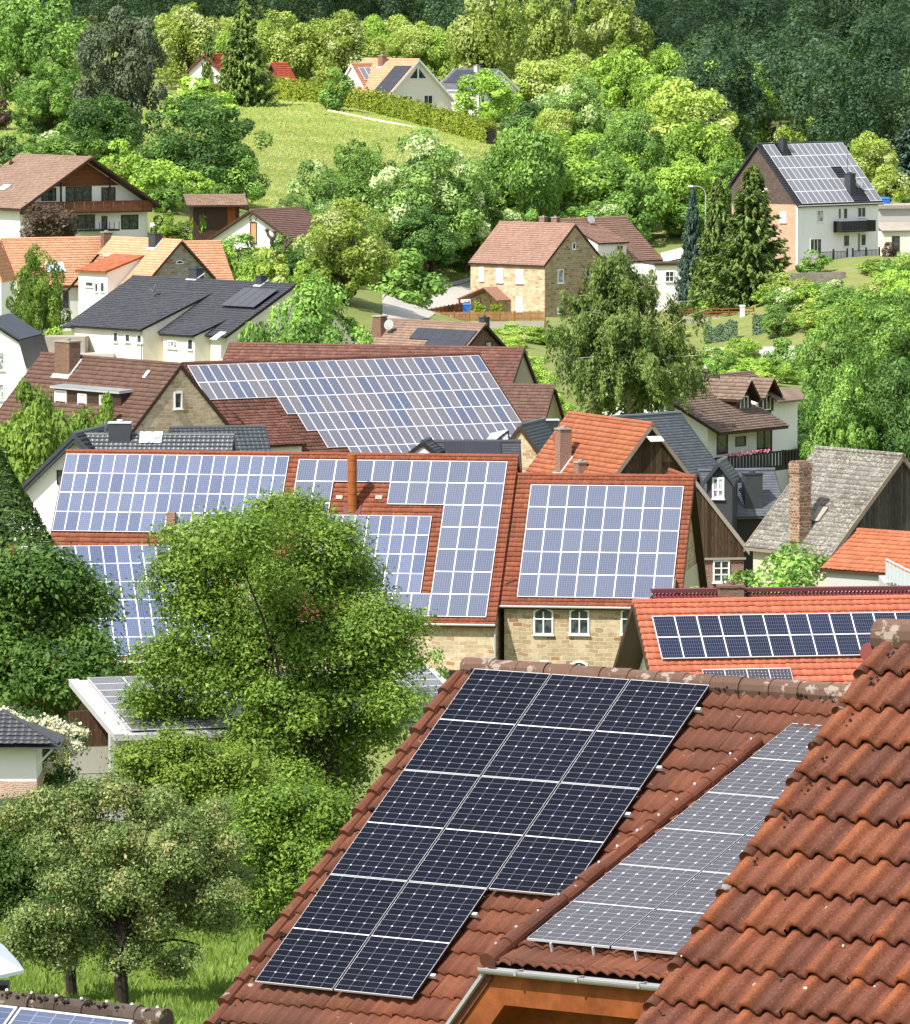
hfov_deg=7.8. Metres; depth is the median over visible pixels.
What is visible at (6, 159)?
bush
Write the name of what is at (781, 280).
bush
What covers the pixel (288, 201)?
broad tree
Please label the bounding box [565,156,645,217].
broad tree
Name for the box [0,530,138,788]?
broad tree
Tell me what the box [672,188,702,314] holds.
spruce tree
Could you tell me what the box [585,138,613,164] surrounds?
broad tree
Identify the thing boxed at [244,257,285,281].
bush
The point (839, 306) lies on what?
bush
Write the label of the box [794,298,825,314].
bush
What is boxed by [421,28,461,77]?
broad tree
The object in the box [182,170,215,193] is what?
bush
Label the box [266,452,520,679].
stone barn
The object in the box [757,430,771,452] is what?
balcony door
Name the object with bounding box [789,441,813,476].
broad tree
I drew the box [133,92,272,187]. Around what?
chestnut tree
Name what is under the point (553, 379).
bush
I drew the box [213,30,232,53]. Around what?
broad tree
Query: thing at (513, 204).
broad tree
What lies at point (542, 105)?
broad tree
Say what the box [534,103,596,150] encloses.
broad tree
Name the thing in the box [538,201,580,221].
broad tree
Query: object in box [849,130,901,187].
yellow tree
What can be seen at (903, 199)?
bush
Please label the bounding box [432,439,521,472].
roof
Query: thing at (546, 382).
bush
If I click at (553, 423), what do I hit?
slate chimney
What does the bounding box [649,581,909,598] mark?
metal roof shed
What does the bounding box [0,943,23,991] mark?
parasol
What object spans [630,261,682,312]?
white annex
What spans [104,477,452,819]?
walnut tree
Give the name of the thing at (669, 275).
window
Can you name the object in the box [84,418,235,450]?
anthracite house
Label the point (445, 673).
bush
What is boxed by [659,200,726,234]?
broad tree
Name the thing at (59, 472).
window
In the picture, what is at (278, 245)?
bush
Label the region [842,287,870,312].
bush
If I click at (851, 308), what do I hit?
bush
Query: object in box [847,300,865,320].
bush
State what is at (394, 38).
broad tree
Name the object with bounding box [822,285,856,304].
bush
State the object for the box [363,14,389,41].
broad tree
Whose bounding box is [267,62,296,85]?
red roof house
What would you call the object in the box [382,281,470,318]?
road
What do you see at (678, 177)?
broad tree
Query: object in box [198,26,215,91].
spruce tree
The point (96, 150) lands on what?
bush
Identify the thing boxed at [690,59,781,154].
broad tree
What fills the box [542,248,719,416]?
birch tree
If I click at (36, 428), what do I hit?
broad tree
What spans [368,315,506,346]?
brick gable house
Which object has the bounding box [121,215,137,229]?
window
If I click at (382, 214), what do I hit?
broad tree
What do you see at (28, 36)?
drooping tree
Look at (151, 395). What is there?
brown house
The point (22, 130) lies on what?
bush
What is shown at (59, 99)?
broad tree
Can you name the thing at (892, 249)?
red bush
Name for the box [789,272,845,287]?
terrace wall
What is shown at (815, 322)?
bush
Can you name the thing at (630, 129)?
broad tree
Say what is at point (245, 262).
bush
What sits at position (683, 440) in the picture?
slate house
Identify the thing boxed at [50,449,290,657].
solar barn
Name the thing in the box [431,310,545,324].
picket fence
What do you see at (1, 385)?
window
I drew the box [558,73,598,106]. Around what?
broad tree
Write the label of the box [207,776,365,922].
shrub
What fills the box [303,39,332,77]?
yellow tree
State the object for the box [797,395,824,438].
broad tree
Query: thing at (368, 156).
broad tree
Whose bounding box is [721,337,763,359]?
bush
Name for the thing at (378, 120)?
meadow edging
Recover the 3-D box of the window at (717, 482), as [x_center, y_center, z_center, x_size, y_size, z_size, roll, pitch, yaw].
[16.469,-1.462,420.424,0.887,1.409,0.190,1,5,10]
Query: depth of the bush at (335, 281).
700.07 m
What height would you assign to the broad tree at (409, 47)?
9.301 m
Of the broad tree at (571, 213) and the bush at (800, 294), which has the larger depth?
the broad tree at (571, 213)
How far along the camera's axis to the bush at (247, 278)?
686.91 m
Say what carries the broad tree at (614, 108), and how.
on the ground at (364, 306)
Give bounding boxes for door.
[101,216,106,228]
[228,207,234,223]
[250,222,256,243]
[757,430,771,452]
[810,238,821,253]
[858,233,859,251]
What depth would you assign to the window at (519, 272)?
768.35 m
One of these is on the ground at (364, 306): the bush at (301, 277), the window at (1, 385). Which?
the bush at (301, 277)
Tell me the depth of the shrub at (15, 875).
269.04 m
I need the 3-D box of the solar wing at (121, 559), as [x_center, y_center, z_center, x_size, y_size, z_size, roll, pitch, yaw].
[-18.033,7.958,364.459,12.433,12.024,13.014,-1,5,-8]
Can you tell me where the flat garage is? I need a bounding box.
[878,203,909,255]
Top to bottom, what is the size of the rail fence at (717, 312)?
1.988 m
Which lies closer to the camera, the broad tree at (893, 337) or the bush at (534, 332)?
the broad tree at (893, 337)
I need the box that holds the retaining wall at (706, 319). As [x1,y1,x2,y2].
[683,317,724,323]
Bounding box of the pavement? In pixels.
[382,277,470,298]
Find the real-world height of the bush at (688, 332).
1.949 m
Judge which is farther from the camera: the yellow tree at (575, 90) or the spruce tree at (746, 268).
the yellow tree at (575, 90)
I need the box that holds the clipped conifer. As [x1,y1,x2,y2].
[0,449,55,552]
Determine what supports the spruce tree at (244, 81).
on the ground at (364, 306)
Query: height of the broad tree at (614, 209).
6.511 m
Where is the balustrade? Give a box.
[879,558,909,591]
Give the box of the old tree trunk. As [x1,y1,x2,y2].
[65,940,77,995]
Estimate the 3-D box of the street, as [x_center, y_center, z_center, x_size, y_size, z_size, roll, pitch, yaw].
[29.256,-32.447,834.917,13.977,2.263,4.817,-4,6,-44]
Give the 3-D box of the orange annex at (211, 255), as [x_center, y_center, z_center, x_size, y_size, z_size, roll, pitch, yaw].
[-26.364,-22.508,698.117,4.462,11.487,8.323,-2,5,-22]
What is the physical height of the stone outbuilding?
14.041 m
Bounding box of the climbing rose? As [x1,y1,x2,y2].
[0,696,95,826]
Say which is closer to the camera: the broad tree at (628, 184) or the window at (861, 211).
the window at (861, 211)
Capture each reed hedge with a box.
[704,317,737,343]
[752,305,785,335]
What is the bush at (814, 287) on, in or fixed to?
on the ground at (364, 306)
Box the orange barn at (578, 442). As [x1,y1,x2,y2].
[525,411,689,473]
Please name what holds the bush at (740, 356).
on the ground at (364, 306)
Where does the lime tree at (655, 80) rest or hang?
on the ground at (364, 306)
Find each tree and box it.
[0,0,93,107]
[0,377,74,535]
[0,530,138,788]
[0,769,268,1003]
[5,243,71,336]
[10,57,85,129]
[65,391,113,437]
[66,92,148,155]
[70,4,167,154]
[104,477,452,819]
[125,32,163,73]
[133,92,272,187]
[152,18,175,42]
[153,1,220,86]
[158,41,190,74]
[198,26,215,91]
[210,0,279,106]
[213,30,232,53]
[214,16,259,52]
[251,9,314,81]
[265,228,292,261]
[266,272,372,343]
[272,193,310,210]
[288,9,385,85]
[292,197,400,305]
[299,22,330,79]
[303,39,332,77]
[304,199,339,213]
[309,201,350,246]
[310,169,385,211]
[317,66,355,109]
[327,138,398,205]
[329,39,364,80]
[348,213,379,241]
[356,22,372,41]
[359,126,490,273]
[361,31,384,55]
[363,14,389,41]
[363,210,388,242]
[365,40,402,57]
[371,201,423,251]
[374,13,411,35]
[378,201,464,273]
[384,21,446,57]
[395,25,444,70]
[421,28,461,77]
[436,168,506,272]
[439,0,529,80]
[445,37,508,69]
[452,68,523,123]
[455,218,495,268]
[474,217,515,245]
[480,117,566,221]
[487,204,521,220]
[498,192,526,221]
[499,101,543,139]
[502,0,585,83]
[503,159,525,185]
[511,54,596,110]
[527,89,577,111]
[530,105,576,145]
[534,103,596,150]
[538,100,548,110]
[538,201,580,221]
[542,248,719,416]
[546,72,614,137]
[547,159,616,211]
[549,206,602,220]
[550,129,603,169]
[556,49,595,77]
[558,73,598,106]
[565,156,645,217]
[569,0,655,62]
[575,200,634,223]
[576,170,648,206]
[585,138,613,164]
[587,198,646,228]
[588,43,662,110]
[589,106,674,178]
[595,111,627,138]
[601,102,632,113]
[610,146,660,199]
[612,111,645,131]
[613,169,673,239]
[614,94,636,107]
[614,107,653,143]
[626,42,695,127]
[638,76,740,156]
[647,150,716,236]
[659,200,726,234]
[661,117,743,199]
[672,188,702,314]
[680,177,731,311]
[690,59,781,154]
[695,164,792,310]
[702,158,744,217]
[771,125,806,142]
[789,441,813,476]
[797,305,887,411]
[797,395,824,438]
[797,433,816,458]
[800,356,882,459]
[801,116,834,141]
[833,288,909,406]
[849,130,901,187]
[849,352,909,461]
[890,117,909,188]
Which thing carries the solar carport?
on the ground at (364, 306)
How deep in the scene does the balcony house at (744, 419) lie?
520.52 m
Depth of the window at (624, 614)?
382.88 m
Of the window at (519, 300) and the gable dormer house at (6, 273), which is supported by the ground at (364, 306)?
the gable dormer house at (6, 273)
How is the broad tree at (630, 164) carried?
on the ground at (364, 306)
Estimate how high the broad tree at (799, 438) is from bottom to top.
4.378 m
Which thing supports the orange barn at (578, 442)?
on the ground at (364, 306)
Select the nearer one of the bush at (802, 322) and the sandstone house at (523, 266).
the bush at (802, 322)
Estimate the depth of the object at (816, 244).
775.70 m
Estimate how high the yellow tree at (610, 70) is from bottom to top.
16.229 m
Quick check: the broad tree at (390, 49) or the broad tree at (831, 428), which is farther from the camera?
the broad tree at (390, 49)
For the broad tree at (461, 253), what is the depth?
820.61 m
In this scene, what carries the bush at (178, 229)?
on the ground at (364, 306)
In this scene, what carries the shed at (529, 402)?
on the ground at (364, 306)
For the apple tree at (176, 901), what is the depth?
250.23 m
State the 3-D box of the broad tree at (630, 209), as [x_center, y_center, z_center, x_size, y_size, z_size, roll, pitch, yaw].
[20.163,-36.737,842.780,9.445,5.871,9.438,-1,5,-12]
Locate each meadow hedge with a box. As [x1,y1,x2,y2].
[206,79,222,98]
[261,75,497,143]
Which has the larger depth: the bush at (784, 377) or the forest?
the forest
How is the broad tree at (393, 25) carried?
on the ground at (364, 306)
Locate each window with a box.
[0,353,4,370]
[0,384,4,400]
[41,188,55,200]
[57,470,61,483]
[63,290,69,307]
[66,186,91,201]
[69,214,94,228]
[101,187,115,200]
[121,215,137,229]
[173,392,183,409]
[409,66,427,78]
[424,95,432,107]
[478,267,483,281]
[485,341,492,345]
[496,268,502,282]
[515,269,522,283]
[516,297,522,310]
[532,609,553,635]
[557,269,564,283]
[568,610,589,635]
[570,660,587,665]
[572,242,576,249]
[619,611,628,635]
[665,271,673,281]
[711,477,724,499]
[712,560,729,583]
[717,434,727,454]
[735,436,745,446]
[780,212,786,222]
[816,210,824,222]
[838,208,840,218]
[843,208,847,218]
[843,235,849,246]
[857,207,866,217]
[861,234,865,245]
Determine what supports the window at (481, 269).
in the sandstone house at (523, 266)
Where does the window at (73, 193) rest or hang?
in the chalet house at (96, 196)
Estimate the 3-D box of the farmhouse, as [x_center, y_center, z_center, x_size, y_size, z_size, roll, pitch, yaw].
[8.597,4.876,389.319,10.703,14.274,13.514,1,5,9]
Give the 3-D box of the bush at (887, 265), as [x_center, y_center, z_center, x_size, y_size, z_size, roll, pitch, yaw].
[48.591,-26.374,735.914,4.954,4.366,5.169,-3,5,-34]
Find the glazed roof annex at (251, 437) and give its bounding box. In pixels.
[168,425,270,450]
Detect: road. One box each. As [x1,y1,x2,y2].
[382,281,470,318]
[704,346,812,368]
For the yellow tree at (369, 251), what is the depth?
697.72 m
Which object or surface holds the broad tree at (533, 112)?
on the ground at (364, 306)
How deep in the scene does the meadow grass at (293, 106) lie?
904.84 m
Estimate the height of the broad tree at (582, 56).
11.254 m
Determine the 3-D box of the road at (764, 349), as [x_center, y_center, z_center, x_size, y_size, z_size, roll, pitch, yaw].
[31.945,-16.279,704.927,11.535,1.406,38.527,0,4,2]
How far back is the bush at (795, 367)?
684.80 m
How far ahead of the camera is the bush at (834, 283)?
732.44 m
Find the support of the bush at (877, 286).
on the ground at (364, 306)
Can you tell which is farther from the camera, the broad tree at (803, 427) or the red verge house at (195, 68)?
the red verge house at (195, 68)
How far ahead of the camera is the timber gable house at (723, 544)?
398.77 m
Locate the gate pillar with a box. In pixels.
[739,305,744,316]
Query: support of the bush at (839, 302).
on the ground at (364, 306)
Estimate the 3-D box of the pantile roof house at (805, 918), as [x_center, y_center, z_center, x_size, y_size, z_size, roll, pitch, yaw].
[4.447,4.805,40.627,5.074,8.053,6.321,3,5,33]
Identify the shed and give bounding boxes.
[181,194,248,239]
[223,342,537,384]
[500,383,564,423]
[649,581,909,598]
[820,528,909,591]
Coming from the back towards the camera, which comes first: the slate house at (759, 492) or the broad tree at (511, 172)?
the broad tree at (511, 172)
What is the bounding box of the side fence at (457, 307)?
[427,301,469,314]
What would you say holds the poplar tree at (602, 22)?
on the ground at (364, 306)
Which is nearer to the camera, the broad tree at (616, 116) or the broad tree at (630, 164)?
the broad tree at (630, 164)
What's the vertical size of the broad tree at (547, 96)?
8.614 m
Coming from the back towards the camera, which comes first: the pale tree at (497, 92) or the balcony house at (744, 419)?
the pale tree at (497, 92)
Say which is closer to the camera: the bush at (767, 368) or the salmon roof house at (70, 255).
the bush at (767, 368)
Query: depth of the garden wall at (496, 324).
730.61 m
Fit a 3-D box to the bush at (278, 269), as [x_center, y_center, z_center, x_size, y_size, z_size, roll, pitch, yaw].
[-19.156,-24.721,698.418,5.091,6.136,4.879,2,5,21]
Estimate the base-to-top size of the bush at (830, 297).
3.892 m
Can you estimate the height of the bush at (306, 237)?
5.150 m
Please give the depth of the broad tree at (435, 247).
807.51 m
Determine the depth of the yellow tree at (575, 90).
900.96 m
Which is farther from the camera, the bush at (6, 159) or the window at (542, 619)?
the bush at (6, 159)
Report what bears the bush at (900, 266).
on the ground at (364, 306)
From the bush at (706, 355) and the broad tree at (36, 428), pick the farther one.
the bush at (706, 355)
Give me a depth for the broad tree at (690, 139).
859.86 m
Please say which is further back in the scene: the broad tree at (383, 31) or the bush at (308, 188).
the broad tree at (383, 31)
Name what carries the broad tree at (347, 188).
on the ground at (364, 306)
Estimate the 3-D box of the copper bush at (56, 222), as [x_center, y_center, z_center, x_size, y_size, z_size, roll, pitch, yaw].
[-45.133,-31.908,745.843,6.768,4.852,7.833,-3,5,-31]
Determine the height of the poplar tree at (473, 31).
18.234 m
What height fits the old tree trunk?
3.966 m
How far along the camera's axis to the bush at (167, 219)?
769.35 m
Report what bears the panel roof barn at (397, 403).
on the ground at (364, 306)
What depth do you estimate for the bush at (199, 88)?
907.21 m
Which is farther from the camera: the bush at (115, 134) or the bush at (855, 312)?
the bush at (115, 134)
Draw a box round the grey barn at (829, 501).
[744,445,909,586]
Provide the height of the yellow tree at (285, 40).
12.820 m
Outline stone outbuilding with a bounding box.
[510,417,552,472]
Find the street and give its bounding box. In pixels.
[661,247,698,260]
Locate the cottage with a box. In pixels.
[0,708,65,823]
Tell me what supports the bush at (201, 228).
on the ground at (364, 306)
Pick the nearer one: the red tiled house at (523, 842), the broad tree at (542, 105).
the red tiled house at (523, 842)
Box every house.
[0,153,161,237]
[0,230,112,331]
[0,241,15,314]
[0,313,48,406]
[0,338,229,451]
[0,988,173,1023]
[63,232,215,313]
[63,266,367,361]
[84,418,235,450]
[185,53,228,88]
[203,657,850,1023]
[206,206,328,260]
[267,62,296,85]
[353,54,455,111]
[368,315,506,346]
[440,64,519,119]
[456,215,604,316]
[560,215,662,263]
[586,370,806,490]
[613,411,716,474]
[613,594,909,683]
[635,618,909,1023]
[666,468,749,593]
[696,467,781,592]
[727,137,883,272]
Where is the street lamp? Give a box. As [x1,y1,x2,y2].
[688,185,705,237]
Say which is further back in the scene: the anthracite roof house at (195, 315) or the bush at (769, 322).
the bush at (769, 322)
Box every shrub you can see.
[0,785,108,929]
[92,717,297,838]
[132,783,284,931]
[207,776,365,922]
[474,301,486,320]
[489,303,502,320]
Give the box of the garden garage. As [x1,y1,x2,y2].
[45,335,114,356]
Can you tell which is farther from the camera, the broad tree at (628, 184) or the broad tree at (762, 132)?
the broad tree at (762, 132)
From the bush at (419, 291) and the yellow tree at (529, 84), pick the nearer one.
the bush at (419, 291)
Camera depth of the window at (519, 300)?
768.54 m
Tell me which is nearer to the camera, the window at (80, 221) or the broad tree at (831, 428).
the broad tree at (831, 428)
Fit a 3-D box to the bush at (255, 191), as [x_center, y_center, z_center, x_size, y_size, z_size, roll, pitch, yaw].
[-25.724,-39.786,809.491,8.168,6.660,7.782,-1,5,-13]
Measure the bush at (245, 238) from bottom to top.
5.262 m
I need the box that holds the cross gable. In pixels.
[344,63,372,87]
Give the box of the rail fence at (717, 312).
[680,307,753,316]
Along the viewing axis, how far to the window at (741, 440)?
518.24 m
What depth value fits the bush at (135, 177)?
808.19 m
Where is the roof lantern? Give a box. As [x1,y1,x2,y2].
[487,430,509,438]
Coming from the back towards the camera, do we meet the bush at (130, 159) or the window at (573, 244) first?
the bush at (130, 159)
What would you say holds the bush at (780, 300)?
on the ground at (364, 306)
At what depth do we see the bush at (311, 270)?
697.61 m
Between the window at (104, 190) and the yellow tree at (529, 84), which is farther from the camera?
the yellow tree at (529, 84)
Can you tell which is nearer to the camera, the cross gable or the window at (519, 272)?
the window at (519, 272)
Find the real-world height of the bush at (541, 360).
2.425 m
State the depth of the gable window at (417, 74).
959.97 m
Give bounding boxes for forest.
[0,0,909,163]
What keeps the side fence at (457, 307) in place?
on the ground at (364, 306)
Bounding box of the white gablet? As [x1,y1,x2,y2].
[408,437,444,452]
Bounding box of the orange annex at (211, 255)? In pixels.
[183,240,233,279]
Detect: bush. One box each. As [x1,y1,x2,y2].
[0,85,12,128]
[0,131,42,156]
[0,135,26,164]
[13,113,43,132]
[19,203,80,236]
[25,130,83,155]
[26,104,64,136]
[36,134,71,154]
[45,325,63,335]
[49,121,81,155]
[76,125,112,159]
[98,137,142,182]
[99,121,129,154]
[123,170,156,187]
[127,158,191,206]
[148,180,185,212]
[150,206,174,236]
[158,219,189,240]
[160,75,239,120]
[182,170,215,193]
[188,195,206,240]
[194,179,232,193]
[211,154,271,202]
[220,233,268,276]
[224,247,259,279]
[235,321,271,342]
[236,274,253,280]
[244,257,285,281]
[253,245,294,282]
[255,249,288,275]
[269,233,310,262]
[279,237,307,266]
[280,247,312,276]
[284,265,325,286]
[286,159,337,205]
[287,259,322,299]
[292,233,320,263]
[293,261,324,292]
[324,266,353,300]
[327,274,358,300]
[359,247,451,308]
[411,647,449,679]
[492,322,536,335]
[498,331,528,345]
[504,336,527,352]
[512,325,553,342]
[526,351,549,367]
[531,363,558,383]
[532,366,547,381]
[537,379,553,383]
[539,330,576,345]
[558,393,575,414]
[663,322,691,337]
[681,540,829,593]
[691,345,725,363]
[695,295,722,313]
[703,349,737,373]
[709,348,748,369]
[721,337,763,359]
[728,357,766,377]
[738,357,783,378]
[751,285,766,302]
[755,371,777,382]
[757,272,812,297]
[759,304,796,336]
[759,337,806,369]
[762,286,803,311]
[773,362,800,384]
[776,358,801,378]
[783,304,813,327]
[792,281,820,304]
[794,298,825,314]
[794,308,825,327]
[795,249,832,272]
[799,308,828,331]
[801,308,843,335]
[802,282,842,299]
[808,310,842,339]
[812,287,846,312]
[818,279,856,295]
[819,306,850,320]
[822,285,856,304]
[826,299,852,308]
[831,290,862,306]
[831,305,864,322]
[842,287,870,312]
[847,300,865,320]
[854,259,902,271]
[856,278,885,298]
[860,293,889,310]
[868,266,903,276]
[871,162,909,201]
[871,269,906,290]
[877,252,909,277]
[880,278,909,302]
[881,242,898,256]
[891,269,909,290]
[896,256,909,270]
[897,188,909,202]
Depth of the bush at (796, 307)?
725.35 m
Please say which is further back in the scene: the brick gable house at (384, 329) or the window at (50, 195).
the window at (50, 195)
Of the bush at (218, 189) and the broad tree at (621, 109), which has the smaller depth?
the bush at (218, 189)
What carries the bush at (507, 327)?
on the ground at (364, 306)
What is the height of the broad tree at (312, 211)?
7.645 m
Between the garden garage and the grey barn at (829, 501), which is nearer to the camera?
the grey barn at (829, 501)
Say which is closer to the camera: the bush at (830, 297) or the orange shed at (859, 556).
the orange shed at (859, 556)
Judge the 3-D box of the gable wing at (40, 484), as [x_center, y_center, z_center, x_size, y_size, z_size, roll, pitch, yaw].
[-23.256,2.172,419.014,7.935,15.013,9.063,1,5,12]
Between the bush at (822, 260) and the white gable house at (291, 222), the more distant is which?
the bush at (822, 260)
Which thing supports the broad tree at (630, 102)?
on the ground at (364, 306)
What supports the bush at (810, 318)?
on the ground at (364, 306)
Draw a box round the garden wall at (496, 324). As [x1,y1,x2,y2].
[468,321,545,330]
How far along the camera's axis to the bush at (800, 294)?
734.76 m
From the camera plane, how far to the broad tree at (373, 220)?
810.09 m
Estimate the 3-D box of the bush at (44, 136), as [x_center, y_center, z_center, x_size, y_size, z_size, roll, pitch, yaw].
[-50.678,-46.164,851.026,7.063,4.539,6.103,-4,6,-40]
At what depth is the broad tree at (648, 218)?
838.13 m
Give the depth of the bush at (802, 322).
719.37 m
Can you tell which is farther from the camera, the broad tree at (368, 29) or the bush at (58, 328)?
the broad tree at (368, 29)
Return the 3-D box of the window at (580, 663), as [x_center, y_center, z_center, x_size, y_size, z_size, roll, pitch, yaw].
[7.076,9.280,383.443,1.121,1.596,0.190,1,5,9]
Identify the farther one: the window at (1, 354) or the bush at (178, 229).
the bush at (178, 229)
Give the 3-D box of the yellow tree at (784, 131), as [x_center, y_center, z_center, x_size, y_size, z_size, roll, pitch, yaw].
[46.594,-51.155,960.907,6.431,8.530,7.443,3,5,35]
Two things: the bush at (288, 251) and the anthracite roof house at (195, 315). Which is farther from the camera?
the bush at (288, 251)
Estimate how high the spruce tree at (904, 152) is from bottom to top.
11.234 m
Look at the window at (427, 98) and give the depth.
961.61 m
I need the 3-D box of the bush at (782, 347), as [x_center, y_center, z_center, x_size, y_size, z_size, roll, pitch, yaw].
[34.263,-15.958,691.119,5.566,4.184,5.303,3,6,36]
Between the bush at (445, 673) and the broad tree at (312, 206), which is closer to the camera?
the bush at (445, 673)
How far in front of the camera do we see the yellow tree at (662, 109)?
883.18 m
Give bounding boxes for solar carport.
[68,666,445,823]
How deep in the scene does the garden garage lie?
571.11 m
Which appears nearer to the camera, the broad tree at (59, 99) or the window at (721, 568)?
the window at (721, 568)
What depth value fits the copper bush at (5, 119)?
897.52 m
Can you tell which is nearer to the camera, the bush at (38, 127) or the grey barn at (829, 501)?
the grey barn at (829, 501)
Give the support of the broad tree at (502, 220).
on the ground at (364, 306)
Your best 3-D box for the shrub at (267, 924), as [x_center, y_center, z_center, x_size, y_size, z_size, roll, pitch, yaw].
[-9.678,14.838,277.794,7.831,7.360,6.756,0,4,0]
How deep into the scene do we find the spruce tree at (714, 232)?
761.12 m
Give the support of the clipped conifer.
on the ground at (364, 306)
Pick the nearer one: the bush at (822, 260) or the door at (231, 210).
the door at (231, 210)
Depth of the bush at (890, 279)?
730.53 m
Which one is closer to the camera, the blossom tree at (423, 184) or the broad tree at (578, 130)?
the blossom tree at (423, 184)
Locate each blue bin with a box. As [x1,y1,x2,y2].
[462,303,470,312]
[880,197,889,203]
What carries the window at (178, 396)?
in the brown house at (151, 395)
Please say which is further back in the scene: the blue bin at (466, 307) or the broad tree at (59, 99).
the broad tree at (59, 99)
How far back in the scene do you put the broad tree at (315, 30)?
1045.28 m
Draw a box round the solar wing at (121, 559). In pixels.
[4,544,239,744]
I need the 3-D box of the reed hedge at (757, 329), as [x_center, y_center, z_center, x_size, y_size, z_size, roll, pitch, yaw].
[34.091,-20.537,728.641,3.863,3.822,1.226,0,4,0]
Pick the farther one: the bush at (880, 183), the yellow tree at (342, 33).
the yellow tree at (342, 33)
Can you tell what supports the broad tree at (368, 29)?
on the ground at (364, 306)
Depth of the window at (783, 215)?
774.38 m
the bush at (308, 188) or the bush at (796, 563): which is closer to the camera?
the bush at (796, 563)
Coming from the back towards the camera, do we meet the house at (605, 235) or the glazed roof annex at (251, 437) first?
the house at (605, 235)
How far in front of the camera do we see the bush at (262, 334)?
546.16 m
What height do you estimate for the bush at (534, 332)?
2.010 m
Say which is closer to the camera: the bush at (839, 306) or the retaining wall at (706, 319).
the bush at (839, 306)
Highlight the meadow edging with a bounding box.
[328,110,437,129]
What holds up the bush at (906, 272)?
on the ground at (364, 306)
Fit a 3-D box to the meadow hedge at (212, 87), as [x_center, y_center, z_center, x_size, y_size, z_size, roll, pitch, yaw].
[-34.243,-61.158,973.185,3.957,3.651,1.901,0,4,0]
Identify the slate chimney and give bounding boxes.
[546,419,559,431]
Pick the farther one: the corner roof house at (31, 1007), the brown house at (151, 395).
the brown house at (151, 395)
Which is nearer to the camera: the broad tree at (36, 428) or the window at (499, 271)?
the broad tree at (36, 428)
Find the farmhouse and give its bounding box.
[498,472,707,667]
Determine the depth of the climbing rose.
297.69 m
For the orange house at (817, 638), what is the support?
on the ground at (364, 306)
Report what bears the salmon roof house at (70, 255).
on the ground at (364, 306)
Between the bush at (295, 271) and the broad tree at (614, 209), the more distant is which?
the broad tree at (614, 209)
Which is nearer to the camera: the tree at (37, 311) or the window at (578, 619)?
the window at (578, 619)
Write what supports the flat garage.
on the ground at (364, 306)
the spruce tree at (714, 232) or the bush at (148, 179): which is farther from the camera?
the bush at (148, 179)
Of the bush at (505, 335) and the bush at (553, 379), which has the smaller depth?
the bush at (553, 379)
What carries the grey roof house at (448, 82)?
on the ground at (364, 306)
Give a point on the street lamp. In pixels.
(705, 199)
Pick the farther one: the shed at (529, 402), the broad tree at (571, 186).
the broad tree at (571, 186)
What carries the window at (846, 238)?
in the white solar house at (824, 197)
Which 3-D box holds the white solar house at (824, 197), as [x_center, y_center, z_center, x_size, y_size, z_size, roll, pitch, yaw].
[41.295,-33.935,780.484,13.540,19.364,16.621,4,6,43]
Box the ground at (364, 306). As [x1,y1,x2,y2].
[0,0,908,1011]
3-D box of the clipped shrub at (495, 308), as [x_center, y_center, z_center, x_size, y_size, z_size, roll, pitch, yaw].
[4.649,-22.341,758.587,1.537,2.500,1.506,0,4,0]
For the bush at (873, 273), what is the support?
on the ground at (364, 306)
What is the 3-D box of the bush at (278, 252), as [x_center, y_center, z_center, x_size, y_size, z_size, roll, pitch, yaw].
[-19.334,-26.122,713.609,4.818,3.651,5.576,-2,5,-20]
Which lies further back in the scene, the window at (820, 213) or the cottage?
the window at (820, 213)
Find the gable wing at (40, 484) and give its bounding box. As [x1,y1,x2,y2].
[4,424,107,542]
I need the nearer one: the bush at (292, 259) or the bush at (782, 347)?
the bush at (782, 347)
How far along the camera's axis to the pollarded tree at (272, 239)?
711.84 m
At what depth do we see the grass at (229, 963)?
258.73 m
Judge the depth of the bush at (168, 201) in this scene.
789.54 m
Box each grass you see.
[0,99,527,286]
[0,854,305,1023]
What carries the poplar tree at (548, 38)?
on the ground at (364, 306)
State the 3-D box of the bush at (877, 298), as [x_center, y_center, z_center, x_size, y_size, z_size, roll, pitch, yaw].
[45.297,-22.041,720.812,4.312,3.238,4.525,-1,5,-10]
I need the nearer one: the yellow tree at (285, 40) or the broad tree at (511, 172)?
the broad tree at (511, 172)
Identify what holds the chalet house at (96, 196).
on the ground at (364, 306)
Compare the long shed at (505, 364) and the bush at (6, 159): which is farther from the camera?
the bush at (6, 159)
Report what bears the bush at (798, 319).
on the ground at (364, 306)
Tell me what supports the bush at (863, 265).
on the ground at (364, 306)
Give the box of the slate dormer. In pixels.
[703,456,740,531]
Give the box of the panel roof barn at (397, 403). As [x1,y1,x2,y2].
[182,351,522,452]
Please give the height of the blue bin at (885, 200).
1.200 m
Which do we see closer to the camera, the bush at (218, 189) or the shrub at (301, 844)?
the shrub at (301, 844)
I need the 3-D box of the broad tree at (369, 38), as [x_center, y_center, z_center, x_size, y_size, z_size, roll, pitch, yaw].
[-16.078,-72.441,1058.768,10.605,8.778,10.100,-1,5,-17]
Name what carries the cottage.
on the ground at (364, 306)
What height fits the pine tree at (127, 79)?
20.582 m
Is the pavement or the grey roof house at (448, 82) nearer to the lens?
the pavement
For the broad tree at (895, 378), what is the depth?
510.64 m

